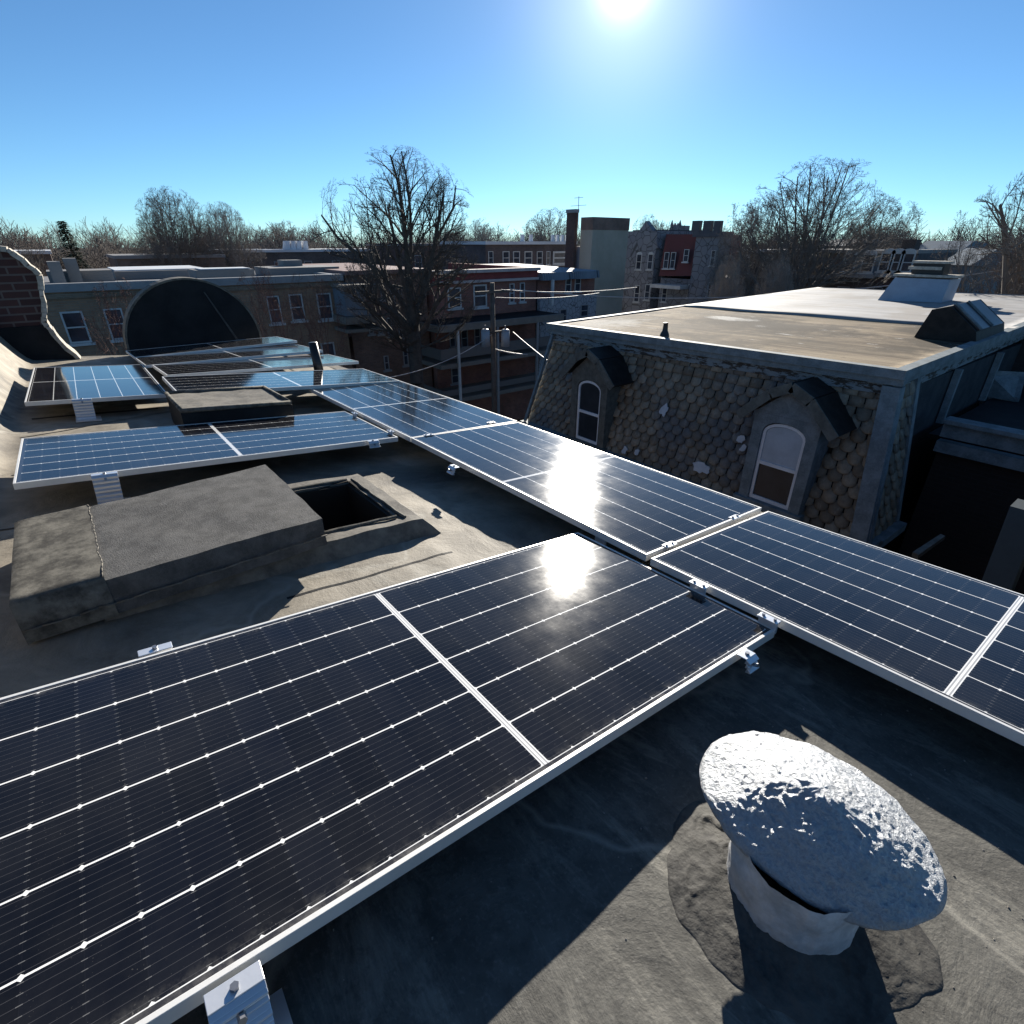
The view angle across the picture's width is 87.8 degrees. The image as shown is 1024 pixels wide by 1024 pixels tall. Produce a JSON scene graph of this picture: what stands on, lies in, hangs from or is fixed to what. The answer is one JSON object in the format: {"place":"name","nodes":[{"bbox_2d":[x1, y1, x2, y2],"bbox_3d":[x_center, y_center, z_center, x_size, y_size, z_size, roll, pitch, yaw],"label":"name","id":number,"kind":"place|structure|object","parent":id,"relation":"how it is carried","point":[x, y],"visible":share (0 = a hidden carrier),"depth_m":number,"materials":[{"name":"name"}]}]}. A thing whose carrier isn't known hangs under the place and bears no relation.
{"place":"outdoors","nodes":[
{"label":"outdoors","id":0,"kind":"place"},
{"bbox_2d":[419,263,563,419],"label":"red row house","id":1,"kind":"structure","parent":0,"point":[464,377],"depth_m":32.01,"materials":[{"name":"brick"}]},
{"bbox_2d":[447,287,463,310],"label":"window","id":2,"kind":"structure","parent":1,"relation":"in","point":[453,293],"depth_m":30.61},
{"bbox_2d":[450,368,461,385],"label":"window","id":3,"kind":"structure","parent":1,"relation":"in","point":[454,371],"depth_m":32.48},
{"bbox_2d":[461,330,467,346],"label":"window","id":4,"kind":"structure","parent":1,"relation":"in","point":[464,334],"depth_m":31.95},
{"bbox_2d":[474,329,480,344],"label":"window","id":5,"kind":"structure","parent":1,"relation":"in","point":[476,331],"depth_m":32.44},
{"bbox_2d":[473,284,488,309],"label":"window","id":6,"kind":"structure","parent":1,"relation":"in","point":[481,287],"depth_m":31.59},
{"bbox_2d":[508,283,515,304],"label":"window","id":7,"kind":"structure","parent":1,"relation":"in","point":[511,286],"depth_m":32.91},
{"bbox_2d":[518,282,526,303],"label":"window","id":8,"kind":"structure","parent":1,"relation":"in","point":[522,285],"depth_m":33.35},
{"bbox_2d":[0,0,1023,247],"label":"sky","id":9,"kind":"structure","parent":0,"point":[675,110],"materials":[{"name":"blue"}]},
{"bbox_2d":[56,247,1020,421],"bbox_3d":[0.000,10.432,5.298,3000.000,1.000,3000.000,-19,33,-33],"label":"ground","id":10,"kind":"structure","parent":0,"point":[360,247],"depth_m":86.31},
{"bbox_2d":[1,229,48,275],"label":"bare tree","id":11,"kind":"object","parent":10,"relation":"on","point":[20,241],"visible":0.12,"depth_m":41.76,"materials":[{"name":"brown plant"}]},
{"bbox_2d":[15,250,52,275],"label":"flat roof building","id":12,"kind":"structure","parent":10,"relation":"on","point":[47,254],"depth_m":43.80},
{"bbox_2d":[56,221,91,268],"bbox_3d":[-30.927,-14.583,39.420,5.047,12.306,4.932,7,28,14],"label":"conifer","id":13,"kind":"object","parent":10,"relation":"on","point":[62,224],"visible":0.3,"depth_m":37.13,"materials":[{"name":"green plant"}]},
{"bbox_2d":[106,253,225,267],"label":"flat roof building","id":14,"kind":"structure","parent":10,"relation":"on","point":[130,260],"depth_m":47.61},
{"bbox_2d":[129,185,220,266],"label":"bare tree","id":15,"kind":"object","parent":10,"relation":"on","point":[164,239],"visible":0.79,"depth_m":46.86,"materials":[{"name":"brown plant"}]},
{"bbox_2d":[43,258,352,368],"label":"building","id":16,"kind":"structure","parent":10,"relation":"on","point":[69,295],"depth_m":24.22,"materials":[{"name":"brown brick"}]},
{"bbox_2d":[59,311,95,346],"bbox_3d":[-17.204,-7.236,21.017,0.909,1.295,0.120,-19,33,-33],"label":"window","id":17,"kind":"structure","parent":16,"relation":"in","point":[71,320],"depth_m":21.03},
{"bbox_2d":[102,308,123,342],"bbox_3d":[-16.137,-7.626,21.749,0.834,1.300,0.120,-19,33,-33],"label":"window","id":18,"kind":"structure","parent":16,"relation":"in","point":[119,311],"depth_m":21.71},
{"bbox_2d":[266,296,285,325],"bbox_3d":[-11.184,-9.490,25.120,0.756,1.316,0.120,-19,33,-33],"label":"window","id":19,"kind":"structure","parent":16,"relation":"in","point":[272,315],"depth_m":25.14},
{"bbox_2d":[288,294,308,322],"bbox_3d":[-10.356,-9.816,25.676,0.827,1.299,0.120,-19,33,-33],"label":"window","id":20,"kind":"structure","parent":16,"relation":"in","point":[298,308],"depth_m":25.71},
{"bbox_2d":[316,293,333,322],"bbox_3d":[-9.275,-10.159,26.444,0.913,1.336,0.120,-19,33,-33],"label":"window","id":21,"kind":"structure","parent":16,"relation":"in","point":[328,299],"depth_m":26.48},
{"bbox_2d":[320,342,335,355],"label":"window","id":22,"kind":"structure","parent":16,"relation":"in","point":[324,344],"depth_m":27.30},
{"bbox_2d":[191,201,265,270],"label":"bare tree","id":23,"kind":"object","parent":10,"relation":"on","point":[232,258],"visible":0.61,"depth_m":52.23,"materials":[{"name":"brown plant"}]},
{"bbox_2d":[250,221,327,248],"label":"bare tree","id":24,"kind":"object","parent":10,"relation":"on","point":[293,235],"visible":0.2,"depth_m":65.11,"materials":[{"name":"brown plant"}]},
{"bbox_2d":[215,241,372,266],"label":"flat roof building","id":25,"kind":"structure","parent":10,"relation":"on","point":[297,250],"depth_m":59.11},
{"bbox_2d":[277,263,432,386],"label":"porch house","id":26,"kind":"structure","parent":10,"relation":"on","point":[367,352],"depth_m":28.98,"materials":[{"name":"brick"}]},
{"bbox_2d":[383,355,391,372],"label":"window","id":27,"kind":"structure","parent":26,"relation":"in","point":[386,358],"depth_m":29.92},
{"bbox_2d":[367,243,441,269],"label":"flat roof building","id":28,"kind":"structure","parent":10,"relation":"on","point":[391,262],"depth_m":59.43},
{"bbox_2d":[461,217,504,240],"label":"bare tree","id":29,"kind":"object","parent":10,"relation":"on","point":[483,236],"visible":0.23,"depth_m":62.58,"materials":[{"name":"brown plant"}]},
{"bbox_2d":[439,234,565,269],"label":"back terrace","id":30,"kind":"structure","parent":10,"relation":"on","point":[542,253],"depth_m":53.20,"materials":[{"name":"brick"}]},
{"bbox_2d":[524,251,531,263],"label":"window","id":31,"kind":"structure","parent":30,"relation":"in","point":[527,254],"depth_m":53.67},
{"bbox_2d":[552,251,564,265],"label":"window","id":32,"kind":"structure","parent":30,"relation":"in","point":[558,256],"depth_m":56.03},
{"bbox_2d":[0,336,1023,1023],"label":"row house","id":33,"kind":"structure","parent":10,"relation":"on","point":[554,894],"depth_m":1.40,"materials":[{"name":"grey concrete"}]},
{"bbox_2d":[0,246,80,359],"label":"scrolled gable","id":34,"kind":"structure","parent":33,"relation":"on","point":[27,330],"depth_m":7.42,"materials":[{"name":"brick"}]},
{"bbox_2d":[71,398,101,422],"bbox_3d":[-3.770,-0.901,4.701,0.183,0.198,0.160,-19,33,-33],"label":"panel bracket","id":35,"kind":"object","parent":33,"relation":"on","point":[84,409],"visible":1,"depth_m":4.70,"materials":[{"name":"metal"}]},
{"bbox_2d":[24,364,165,405],"bbox_3d":[-4.380,-1.374,5.591,1.040,0.036,2.210,-14,28,-36],"label":"solar panel","id":36,"kind":"object","parent":33,"relation":"on","point":[55,385],"visible":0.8,"depth_m":5.33,"materials":[{"name":"glass"}]},
{"bbox_2d":[91,471,130,503],"bbox_3d":[-2.257,-0.117,2.990,0.157,0.199,0.160,-19,33,-33],"label":"panel bracket","id":37,"kind":"object","parent":33,"relation":"attached to","point":[108,489],"visible":0.85,"depth_m":2.98,"materials":[{"name":"metal"}]},
{"bbox_2d":[122,277,261,349],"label":"arched gable","id":38,"kind":"structure","parent":33,"relation":"on","point":[172,311],"depth_m":8.54,"materials":[{"name":"brick"}]},
{"bbox_2d":[13,411,397,489],"bbox_3d":[-2.063,-0.515,3.808,2.210,0.035,1.040,-14,28,-36],"label":"solar panel","id":39,"kind":"object","parent":33,"relation":"on","point":[56,459],"visible":1,"depth_m":3.58,"materials":[{"name":"glass"}]},
{"bbox_2d":[126,336,296,358],"bbox_3d":[-4.617,-2.562,8.245,2.210,0.036,1.040,-20,30,-35],"label":"solar panel","id":40,"kind":"object","parent":33,"relation":"on","point":[232,345],"visible":0.89,"depth_m":8.12,"materials":[{"name":"glass"}]},
{"bbox_2d":[134,345,322,367],"bbox_3d":[-3.948,-2.218,7.506,2.210,0.035,1.040,-19,29,-35],"label":"solar panel","id":41,"kind":"object","parent":33,"relation":"on","point":[225,355],"visible":0.98,"depth_m":7.36,"materials":[{"name":"glass"}]},
{"bbox_2d":[164,385,293,424],"bbox_3d":[-2.476,-0.868,4.695,0.845,0.411,0.845,-19,33,-33],"label":"kerb box","id":42,"kind":"object","parent":33,"relation":"on","point":[196,406],"visible":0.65,"depth_m":4.50,"materials":[{"name":"concrete"}]},
{"bbox_2d":[203,960,292,1023],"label":"panel bracket","id":43,"kind":"object","parent":33,"relation":"attached to","point":[243,997],"visible":1,"depth_m":0.87,"materials":[{"name":"metal"}]},
{"bbox_2d":[152,354,358,375],"bbox_3d":[-3.225,-1.888,6.807,2.210,0.036,1.040,-17,28,-36],"label":"solar panel","id":44,"kind":"object","parent":33,"relation":"on","point":[234,366],"visible":0.88,"depth_m":6.61,"materials":[{"name":"glass"}]},
{"bbox_2d":[105,473,442,620],"bbox_3d":[-1.284,0.662,3.129,1.542,1.582,1.057,-19,33,-33],"label":"roof hatch","id":45,"kind":"object","parent":33,"relation":"on","point":[357,513],"visible":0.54,"depth_m":2.80,"materials":[{"name":"concrete"}]},
{"bbox_2d":[9,465,326,644],"bbox_3d":[-1.580,0.087,2.481,1.119,0.198,0.999,-19,33,-33],"label":"hatch lid","id":46,"kind":"object","parent":45,"relation":"on","point":[77,567],"visible":1,"depth_m":2.25,"materials":[{"name":"concrete"}]},
{"bbox_2d":[162,368,399,390],"bbox_3d":[-2.477,-1.447,5.845,2.210,0.037,1.040,-14,28,-36],"label":"solar panel","id":47,"kind":"object","parent":33,"relation":"on","point":[294,380],"visible":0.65,"depth_m":5.74,"materials":[{"name":"glass"}]},
{"bbox_2d":[309,342,323,369],"bbox_3d":[-2.420,-1.843,6.671,0.298,0.558,0.298,-19,33,-33],"label":"vent pipe","id":48,"kind":"object","parent":33,"relation":"on","point":[315,356],"visible":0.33,"depth_m":6.58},
{"bbox_2d":[0,532,774,1023],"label":"solar panel","id":49,"kind":"object","parent":33,"relation":"on","point":[186,828],"visible":1,"depth_m":1.32,"materials":[{"name":"glass"}]},
{"bbox_2d":[137,642,172,657],"bbox_3d":[-1.125,0.443,1.680,0.094,0.062,0.064,-19,33,-33],"label":"panel bracket","id":50,"kind":"object","parent":49,"relation":"attached to","point":[153,649],"visible":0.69,"depth_m":1.66,"materials":[{"name":"metal"}]},
{"bbox_2d":[689,579,708,594],"bbox_3d":[0.769,0.315,2.197,0.036,0.061,0.075,-19,33,-33],"label":"clamp","id":51,"kind":"object","parent":49,"relation":"attached to","point":[698,586],"visible":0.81,"depth_m":2.19,"materials":[{"name":"metal"}]},
{"bbox_2d":[737,649,758,673],"bbox_3d":[0.802,0.506,1.798,0.064,0.058,0.066,-19,33,-33],"label":"panel bracket","id":52,"kind":"object","parent":49,"relation":"attached to","point":[751,658],"visible":1,"depth_m":1.79,"materials":[{"name":"metal"}]},
{"bbox_2d":[757,612,780,633],"bbox_3d":[0.952,0.411,1.978,0.036,0.061,0.075,-19,33,-33],"label":"clamp","id":53,"kind":"object","parent":49,"relation":"attached to","point":[767,620],"visible":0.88,"depth_m":1.97,"materials":[{"name":"metal"}]},
{"bbox_2d":[308,381,516,441],"bbox_3d":[-1.048,-1.034,5.116,1.040,0.037,2.210,-16,30,-36],"label":"solar panel","id":54,"kind":"object","parent":33,"relation":"on","point":[405,411],"visible":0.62,"depth_m":4.89,"materials":[{"name":"glass"}]},
{"bbox_2d":[66,417,1022,1011],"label":"roof grit","id":55,"kind":"object","parent":33,"relation":"on","point":[646,777],"visible":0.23,"depth_m":1.37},
{"bbox_2d":[411,422,761,560],"bbox_3d":[0.335,-0.276,3.525,1.040,0.038,2.210,-15,30,-36],"label":"solar panel","id":56,"kind":"object","parent":33,"relation":"on","point":[644,513],"visible":1,"depth_m":3.22,"materials":[{"name":"glass"}]},
{"bbox_2d":[662,541,676,552],"bbox_3d":[0.751,0.173,2.545,0.076,0.063,0.036,-19,33,-33],"label":"clamp","id":57,"kind":"object","parent":56,"relation":"attached to","point":[669,546],"visible":0.77,"depth_m":2.53,"materials":[{"name":"metal"}]},
{"bbox_2d":[667,731,947,1023],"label":"roof vent","id":58,"kind":"object","parent":33,"relation":"on","point":[846,851],"visible":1,"depth_m":1.10,"materials":[{"name":"metal"}]},
{"bbox_2d":[650,511,1023,745],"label":"solar panel","id":59,"kind":"object","parent":33,"relation":"on","point":[952,641],"visible":1,"depth_m":2.09,"materials":[{"name":"glass"}]},
{"bbox_2d":[0,216,1023,294],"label":"wood","id":60,"kind":"object","parent":10,"relation":"on","point":[98,260],"visible":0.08,"depth_m":76.05,"materials":[{"name":"brown plant"}]},
{"bbox_2d":[485,263,599,399],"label":"bay house","id":61,"kind":"structure","parent":10,"relation":"on","point":[563,280],"depth_m":35.38,"materials":[{"name":"white brick"}]},
{"bbox_2d":[564,279,572,293],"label":"window","id":62,"kind":"structure","parent":61,"relation":"in","point":[568,282],"depth_m":35.35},
{"bbox_2d":[579,304,589,318],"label":"window","id":63,"kind":"structure","parent":61,"relation":"in","point":[584,308],"depth_m":36.61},
{"bbox_2d":[519,207,580,245],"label":"bare tree","id":64,"kind":"object","parent":10,"relation":"on","point":[528,229],"visible":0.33,"depth_m":74.65,"materials":[{"name":"brown plant"}]},
{"bbox_2d":[576,217,629,315],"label":"blank wall building","id":65,"kind":"structure","parent":10,"relation":"on","point":[602,248],"depth_m":44.04,"materials":[{"name":"brown brick"}]},
{"bbox_2d":[565,209,578,267],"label":"chimney","id":66,"kind":"object","parent":65,"relation":"on","point":[571,237],"visible":0.82,"depth_m":43.43,"materials":[{"name":"brick"}]},
{"bbox_2d":[632,214,664,229],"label":"bare tree","id":67,"kind":"object","parent":10,"relation":"on","point":[655,222],"visible":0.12,"depth_m":76.39,"materials":[{"name":"brown plant"}]},
{"bbox_2d":[621,221,701,312],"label":"stone gable house","id":68,"kind":"structure","parent":10,"relation":"on","point":[645,246],"depth_m":51.84,"materials":[{"name":"stone"}]},
{"bbox_2d":[632,285,639,302],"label":"window","id":69,"kind":"structure","parent":68,"relation":"in","point":[637,290],"depth_m":53.07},
{"bbox_2d":[634,252,641,270],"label":"window","id":70,"kind":"structure","parent":68,"relation":"in","point":[639,255],"depth_m":51.87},
{"bbox_2d":[645,252,653,270],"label":"window","id":71,"kind":"structure","parent":68,"relation":"in","point":[650,255],"depth_m":50.88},
{"bbox_2d":[670,220,689,229],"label":"church pinnacles","id":72,"kind":"object","parent":10,"relation":"on","point":[676,227],"visible":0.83,"depth_m":96.01,"materials":[{"name":"grey stone"}]},
{"bbox_2d":[650,234,740,307],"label":"maroon mansard house","id":73,"kind":"structure","parent":10,"relation":"on","point":[678,255],"depth_m":49.33,"materials":[{"name":"red brick"}]},
{"bbox_2d":[661,252,669,269],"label":"window","id":74,"kind":"structure","parent":73,"relation":"in","point":[666,256],"depth_m":49.50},
{"bbox_2d":[668,252,675,269],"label":"window","id":75,"kind":"structure","parent":73,"relation":"in","point":[673,254],"depth_m":48.96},
{"bbox_2d":[687,221,732,303],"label":"battlemented tower","id":76,"kind":"structure","parent":10,"relation":"on","point":[707,239],"depth_m":46.11,"materials":[{"name":"grey stone"}]},
{"bbox_2d":[520,287,1023,552],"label":"mansard house","id":77,"kind":"structure","parent":10,"relation":"on","point":[800,405],"depth_m":9.94,"materials":[{"name":"grey stone"}]},
{"bbox_2d":[878,260,964,302],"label":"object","id":78,"kind":"object","parent":77,"relation":"on","point":[928,281],"visible":0.96,"depth_m":14.87,"materials":[{"name":"metal"}]},
{"bbox_2d":[914,299,1003,342],"bbox_3d":[8.486,-3.619,9.950,1.700,0.629,0.948,-19,33,-33],"label":"skylight","id":79,"kind":"object","parent":77,"relation":"on","point":[974,320],"visible":0.97,"depth_m":9.58,"materials":[{"name":"black metal"}]},
{"bbox_2d":[898,339,1023,594],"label":"wing","id":80,"kind":"structure","parent":10,"relation":"on","point":[972,492],"depth_m":8.98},
{"bbox_2d":[979,371,1023,404],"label":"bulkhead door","id":81,"kind":"structure","parent":80,"relation":"attached to","point":[1007,386],"depth_m":10.84,"materials":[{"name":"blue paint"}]},
{"bbox_2d":[979,371,1023,404],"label":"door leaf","id":82,"kind":"structure","parent":81,"relation":"in","point":[1007,385],"depth_m":10.84,"materials":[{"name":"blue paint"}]},
{"bbox_2d":[930,173,1023,294],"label":"bare tree","id":83,"kind":"object","parent":10,"relation":"on","point":[1006,278],"visible":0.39,"depth_m":17.31,"materials":[{"name":"brown plant"}]},
{"bbox_2d":[948,248,1011,293],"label":"sided house","id":84,"kind":"structure","parent":10,"relation":"on","point":[964,251],"depth_m":30.99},
{"bbox_2d":[940,227,1023,293],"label":"bare tree","id":85,"kind":"object","parent":10,"relation":"on","point":[979,270],"visible":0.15,"depth_m":23.37,"materials":[{"name":"brown plant"}]},
{"bbox_2d":[970,217,1023,294],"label":"bare tree","id":86,"kind":"object","parent":10,"relation":"on","point":[979,291],"visible":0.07,"depth_m":28.04,"materials":[{"name":"brown plant"}]},
{"bbox_2d":[730,243,786,296],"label":"row house","id":87,"kind":"structure","parent":0,"point":[753,267],"depth_m":46.50,"materials":[{"name":"brick"}]},
{"bbox_2d":[779,240,849,287],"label":"row house","id":88,"kind":"structure","parent":0,"point":[831,260],"depth_m":42.10,"materials":[{"name":"brick"}]},
{"bbox_2d":[912,534,944,558],"bbox_3d":[5.219,0.428,6.667,0.527,0.202,0.072,-13,30,-24],"label":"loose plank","id":89,"kind":"object","parent":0,"point":[925,548],"visible":1,"depth_m":6.63,"materials":[{"name":"grey wood"}]},
{"bbox_3d":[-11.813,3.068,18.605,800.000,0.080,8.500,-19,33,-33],"label":"street","id":90,"kind":"structure","parent":0,"visible":0},
{"bbox_2d":[80,278,134,355],"bbox_3d":[-12.411,-2.656,18.462,2.515,10.078,2.465,7,28,13],"label":"bare tree","id":91,"kind":"object","parent":90,"relation":"on","point":[110,314],"visible":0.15,"depth_m":16.46,"materials":[{"name":"brown plant"}]},
{"bbox_2d":[237,264,305,346],"bbox_3d":[-9.367,-4.484,21.808,2.595,10.310,2.647,6,27,11],"label":"bare tree","id":92,"kind":"object","parent":90,"relation":"on","point":[264,302],"visible":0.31,"depth_m":20.20,"materials":[{"name":"brown plant"}]},
{"bbox_2d":[283,272,359,368],"bbox_3d":[-7.091,-4.061,21.215,2.888,10.090,2.831,2,27,5],"label":"bare tree","id":93,"kind":"object","parent":90,"relation":"on","point":[312,329],"visible":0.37,"depth_m":19.61,"materials":[{"name":"brown plant"}]},
{"bbox_2d":[309,145,481,388],"bbox_3d":[-4.754,-8.050,24.306,6.602,14.481,7.203,6,28,11],"label":"bare tree","id":94,"kind":"object","parent":90,"relation":"on","point":[411,328],"visible":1,"depth_m":22.01,"materials":[{"name":"brown plant"}]},
{"bbox_2d":[475,283,511,413],"bbox_3d":[-0.776,-5.534,24.762,1.900,9.442,0.484,-19,33,-33],"label":"utility pole","id":95,"kind":"object","parent":90,"relation":"on","point":[505,336],"visible":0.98,"depth_m":23.66,"materials":[{"name":"brown wood"}]},
{"bbox_2d":[511,266,1020,298],"bbox_3d":[10.756,-9.442,21.146,22.035,1.931,0.033,5,27,9],"label":"power line","id":96,"kind":"object","parent":95,"relation":"attached to","point":[689,298],"visible":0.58,"depth_m":22.35,"materials":[{"name":"grey metal"}]},
{"bbox_2d":[707,251,745,301],"bbox_3d":[11.531,-8.906,30.189,2.328,10.646,2.276,18,32,31],"label":"bare tree","id":97,"kind":"object","parent":90,"relation":"on","point":[717,290],"visible":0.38,"depth_m":28.25,"materials":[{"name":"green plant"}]},
{"bbox_2d":[754,254,796,294],"bbox_3d":[15.853,-10.424,33.433,2.872,10.413,2.809,0,27,-1],"label":"bare tree","id":98,"kind":"object","parent":90,"relation":"on","point":[783,279],"visible":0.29,"depth_m":31.56,"materials":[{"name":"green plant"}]},
{"bbox_2d":[723,155,907,295],"bbox_3d":[20.337,-16.049,38.201,11.352,16.048,11.071,18,32,31],"label":"bare tree","id":99,"kind":"object","parent":90,"relation":"on","point":[802,248],"visible":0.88,"depth_m":35.80,"materials":[{"name":"brown plant"}]},
{"bbox_2d":[833,243,884,288],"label":"row house","id":100,"kind":"structure","parent":90,"relation":"on","point":[869,275],"depth_m":40.31,"materials":[{"name":"brick"}]},
{"bbox_2d":[857,250,876,273],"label":"window","id":101,"kind":"structure","parent":100,"relation":"in","point":[870,269],"depth_m":39.65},
{"bbox_2d":[843,196,923,248],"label":"bare tree","id":102,"kind":"object","parent":90,"relation":"on","point":[899,235],"visible":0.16,"depth_m":46.31,"materials":[{"name":"brown plant"}]},
{"bbox_2d":[872,239,957,289],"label":"row house","id":103,"kind":"structure","parent":90,"relation":"on","point":[907,253],"depth_m":38.75,"materials":[{"name":"brick"}]},
{"bbox_2d":[875,248,895,272],"bbox_3d":[27.277,-18.294,38.746,0.120,1.630,1.100,-19,33,-33],"label":"window","id":104,"kind":"structure","parent":103,"relation":"in","point":[884,254],"depth_m":38.80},
{"bbox_2d":[884,248,905,273],"bbox_3d":[27.667,-18.067,38.298,0.120,1.630,1.100,-19,33,-33],"label":"window","id":105,"kind":"structure","parent":103,"relation":"in","point":[898,252],"depth_m":38.31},
{"bbox_2d":[894,248,915,272],"bbox_3d":[28.057,-17.840,37.851,0.120,1.630,1.100,-19,33,-33],"label":"window","id":106,"kind":"structure","parent":103,"relation":"in","point":[910,255],"depth_m":37.84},
{"bbox_2d":[919,241,986,252],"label":"sided house","id":107,"kind":"structure","parent":90,"relation":"on","point":[931,245],"depth_m":44.39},
{"bbox_3d":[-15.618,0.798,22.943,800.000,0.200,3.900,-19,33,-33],"label":"pavement","id":108,"kind":"structure","parent":0,"visible":0},
{"bbox_2d":[700,190,800,301],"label":"bare tree","id":109,"kind":"object","parent":108,"relation":"on","point":[734,242],"visible":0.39,"depth_m":41.73,"materials":[{"name":"brown plant"}]},
{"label":"alley","id":110,"kind":"structure","parent":0,"visible":0},
{"bbox_2d":[982,499,1023,590],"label":"side bay","id":111,"kind":"object","parent":110,"relation":"on","point":[1005,566],"visible":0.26,"depth_m":4.73,"materials":[{"name":"brick"}]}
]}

